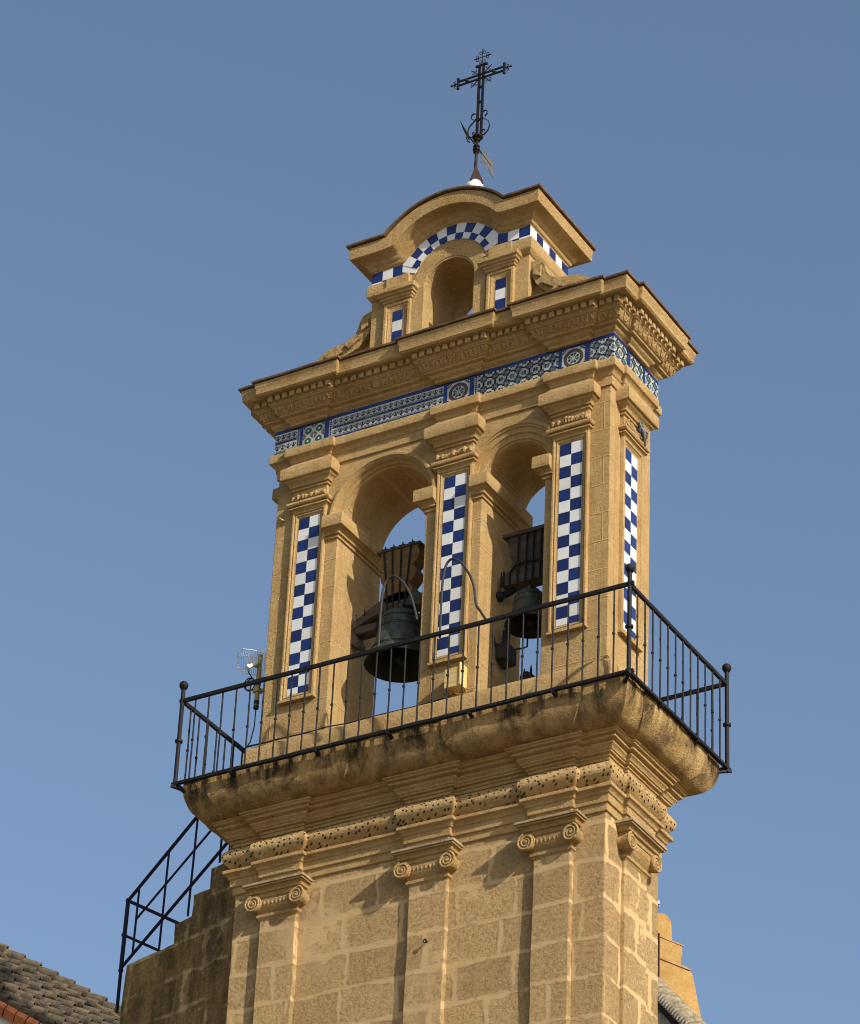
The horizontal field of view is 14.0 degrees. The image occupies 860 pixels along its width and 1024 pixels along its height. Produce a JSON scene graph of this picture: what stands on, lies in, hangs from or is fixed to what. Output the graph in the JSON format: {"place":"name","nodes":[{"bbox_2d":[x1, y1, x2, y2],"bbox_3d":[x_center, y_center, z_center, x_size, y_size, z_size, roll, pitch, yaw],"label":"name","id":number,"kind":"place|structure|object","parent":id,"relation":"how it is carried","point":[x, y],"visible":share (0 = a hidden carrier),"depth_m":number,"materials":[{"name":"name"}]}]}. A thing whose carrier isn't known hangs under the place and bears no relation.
{"place":"outdoors","nodes":[
{"label":"outdoors","id":0,"kind":"place"},
{"bbox_2d":[0,943,120,1023],"bbox_3d":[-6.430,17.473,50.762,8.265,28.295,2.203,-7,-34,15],"label":"house","id":1,"kind":"structure","parent":0,"point":[33,992],"depth_m":56.63,"materials":[{"name":"brown tile"}]},
{"bbox_2d":[0,0,859,1023],"label":"sky","id":2,"kind":"structure","parent":0,"point":[185,185],"materials":[{"name":"blue"}]},
{"bbox_2d":[519,665,534,680],"bbox_3d":[1.338,2.449,47.944,0.190,0.785,0.180,-16,-37,26],"label":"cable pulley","id":3,"kind":"object","parent":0,"point":[526,674],"visible":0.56,"depth_m":47.99,"materials":[{"name":"black metal"}]},
{"bbox_2d":[658,913,700,1017],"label":"church gable","id":4,"kind":"structure","parent":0,"point":[675,975],"depth_m":59.57,"materials":[{"name":"paint"}]},
{"bbox_2d":[658,977,705,1023],"bbox_3d":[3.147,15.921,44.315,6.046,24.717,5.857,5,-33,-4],"label":"chapel roof","id":5,"kind":"structure","parent":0,"point":[674,1007],"depth_m":50.18,"materials":[{"name":"grey tile"}]},
{"label":"ground","id":6,"kind":"structure","parent":0,"visible":0},
{"bbox_2d":[119,845,234,1023],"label":"stair wall","id":7,"kind":"structure","parent":6,"relation":"on","point":[183,978],"depth_m":49.42,"materials":[{"name":"brown stone"}]},
{"bbox_2d":[115,817,227,1012],"bbox_3d":[-2.905,5.670,50.583,1.669,3.147,2.760,30,-41,-35],"label":"stair railing","id":8,"kind":"object","parent":7,"relation":"attached to","point":[124,935],"visible":0.88,"depth_m":50.49,"materials":[{"name":"black metal"}]},
{"bbox_2d":[183,183,718,1023],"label":"bell tower","id":9,"kind":"structure","parent":6,"relation":"on","point":[505,861],"depth_m":47.69,"materials":[{"name":"stone"}]},
{"bbox_2d":[237,649,265,709],"bbox_3d":[-2.482,2.359,49.805,0.639,0.875,0.373,-16,-37,26],"label":"grid antenna","id":10,"kind":"object","parent":9,"relation":"attached to","point":[256,689],"visible":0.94,"depth_m":49.91,"materials":[{"name":"silver metal"}]},
{"bbox_2d":[244,695,450,749],"bbox_3d":[-1.214,2.561,48.392,3.473,0.899,0.403,-20,-39,31],"label":"electric cable","id":11,"kind":"object","parent":9,"relation":"attached to","point":[248,745],"visible":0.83,"depth_m":48.35,"materials":[{"name":"black plastic"}]},
{"bbox_2d":[350,539,424,682],"bbox_3d":[-0.409,1.333,49.653,1.451,1.975,0.999,-42,-53,48],"label":"bell","id":12,"kind":"object","parent":9,"relation":"hanging from","point":[405,564],"visible":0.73,"depth_m":49.54,"materials":[{"name":"brown metal"}]},
{"bbox_2d":[170,563,731,792],"bbox_3d":[0.281,2.961,48.046,7.137,1.754,3.016,-16,-37,26],"label":"balcony railing","id":13,"kind":"object","parent":9,"relation":"attached to","point":[628,671],"visible":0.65,"depth_m":46.91,"materials":[{"name":"metal"}]},
{"bbox_2d":[377,575,417,653],"bbox_3d":[-0.423,1.340,47.671,0.630,1.208,0.036,-16,-37,26],"label":"bent pipe","id":14,"kind":"object","parent":13,"relation":"attached to","point":[381,600],"visible":1,"depth_m":47.78,"materials":[{"name":"black metal"}]},
{"bbox_2d":[438,558,486,637],"bbox_3d":[0.461,1.085,47.227,0.747,1.219,0.036,-16,-37,26],"label":"bent pipe","id":15,"kind":"object","parent":13,"relation":"attached to","point":[472,582],"visible":1,"depth_m":47.31,"materials":[{"name":"black metal"}]},
{"bbox_2d":[444,662,475,697],"bbox_3d":[0.393,2.277,47.449,0.457,0.448,0.198,-16,-37,26],"label":"junction box","id":16,"kind":"object","parent":9,"relation":"attached to","point":[454,682],"visible":0.94,"depth_m":47.42,"materials":[{"name":"beige plastic"}]},
{"bbox_2d":[451,48,511,185],"bbox_3d":[0.738,-5.809,53.648,1.016,3.330,0.439,-33,-47,42],"label":"iron cross","id":17,"kind":"object","parent":9,"relation":"on","point":[476,177],"visible":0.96,"depth_m":54.01,"materials":[{"name":"black metal"}]},
{"bbox_2d":[460,121,493,176],"bbox_3d":[0.690,-5.510,53.450,0.120,0.370,1.061,-16,-37,26],"label":"weather vane","id":18,"kind":"object","parent":17,"relation":"attached to","point":[486,160],"visible":1,"depth_m":53.55,"materials":[{"name":"paint"}]},
{"bbox_2d":[494,629,515,669],"bbox_3d":[1.016,1.872,48.264,0.191,0.624,0.404,-16,-37,26],"label":"bell striker","id":19,"kind":"object","parent":9,"relation":"attached to","point":[501,653],"visible":0.89,"depth_m":48.17,"materials":[{"name":"black metal"}]},
{"bbox_2d":[496,524,543,638],"bbox_3d":[1.402,0.925,48.627,0.691,1.522,0.944,20,-36,-24],"label":"bell","id":20,"kind":"object","parent":9,"relation":"hanging from","point":[522,578],"visible":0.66,"depth_m":48.62,"materials":[{"name":"brown metal"}]},
{"bbox_2d":[516,631,528,649],"bbox_3d":[1.268,1.773,48.158,0.191,0.264,0.024,-16,-37,26],"label":"bent rod","id":21,"kind":"object","parent":20,"relation":"hanging from","point":[526,646],"visible":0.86,"depth_m":48.10,"materials":[{"name":"paint"}]},
{"bbox_2d":[638,422,646,445],"bbox_3d":[2.971,-1.099,49.065,0.118,0.331,0.165,-61,-68,54],"label":"pigeon","id":22,"kind":"object","parent":9,"relation":"on","point":[641,430],"visible":1,"depth_m":49.04,"materials":[{"name":"grey"}]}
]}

